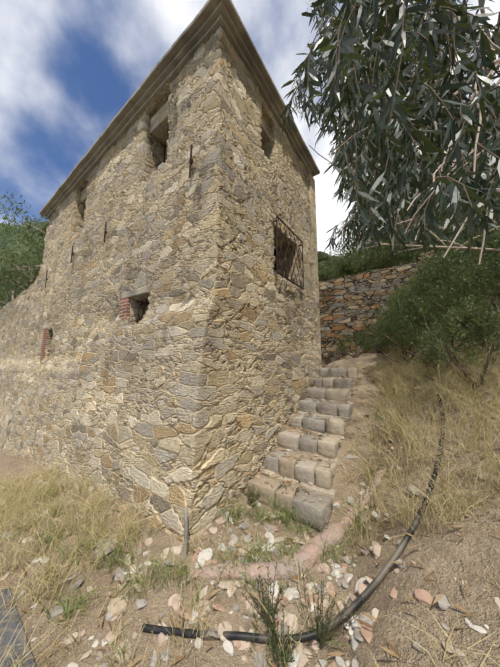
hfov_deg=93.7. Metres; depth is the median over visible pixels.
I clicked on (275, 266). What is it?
dark tower interior
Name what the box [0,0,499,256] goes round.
sky
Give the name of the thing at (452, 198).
eucalyptus
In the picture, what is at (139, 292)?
window lintel
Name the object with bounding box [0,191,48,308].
tree
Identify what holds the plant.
on the ground
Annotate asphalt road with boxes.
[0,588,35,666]
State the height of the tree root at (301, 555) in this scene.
0.567 m
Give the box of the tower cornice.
[39,0,319,218]
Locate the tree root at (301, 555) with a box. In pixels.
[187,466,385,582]
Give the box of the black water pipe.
[141,354,444,643]
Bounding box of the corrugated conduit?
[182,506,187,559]
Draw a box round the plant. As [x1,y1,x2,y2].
[242,477,365,666]
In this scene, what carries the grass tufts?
on the ground
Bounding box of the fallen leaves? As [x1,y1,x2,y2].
[0,349,499,666]
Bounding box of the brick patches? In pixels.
[40,297,148,361]
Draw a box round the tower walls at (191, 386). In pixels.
[0,26,321,543]
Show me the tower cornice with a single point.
(211, 17)
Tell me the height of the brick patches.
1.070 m
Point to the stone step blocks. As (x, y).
(302, 473)
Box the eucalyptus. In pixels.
[279,0,499,264]
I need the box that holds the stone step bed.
[265,370,354,528]
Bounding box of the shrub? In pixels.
[318,172,499,387]
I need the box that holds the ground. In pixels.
[0,113,499,666]
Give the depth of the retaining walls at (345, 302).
7.44 m
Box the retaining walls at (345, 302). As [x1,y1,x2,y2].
[319,239,488,366]
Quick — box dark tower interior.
[274,249,276,271]
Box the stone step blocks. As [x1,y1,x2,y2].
[248,368,358,531]
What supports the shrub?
on the ground
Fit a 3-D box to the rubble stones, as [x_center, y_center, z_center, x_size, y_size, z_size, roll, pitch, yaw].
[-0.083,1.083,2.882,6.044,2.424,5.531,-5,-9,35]
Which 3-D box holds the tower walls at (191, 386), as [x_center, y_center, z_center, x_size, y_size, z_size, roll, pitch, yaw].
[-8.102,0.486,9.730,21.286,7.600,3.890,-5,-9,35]
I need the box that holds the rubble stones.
[0,328,499,666]
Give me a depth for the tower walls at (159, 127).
5.26 m
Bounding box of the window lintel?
[121,286,151,298]
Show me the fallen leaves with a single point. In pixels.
(387, 649)
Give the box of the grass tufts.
[0,300,499,666]
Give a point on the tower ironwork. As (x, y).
(191, 160)
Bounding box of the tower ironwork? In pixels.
[45,143,303,321]
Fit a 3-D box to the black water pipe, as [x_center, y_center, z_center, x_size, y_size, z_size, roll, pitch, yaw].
[2.347,0.780,3.378,6.967,2.419,1.098,6,-9,-40]

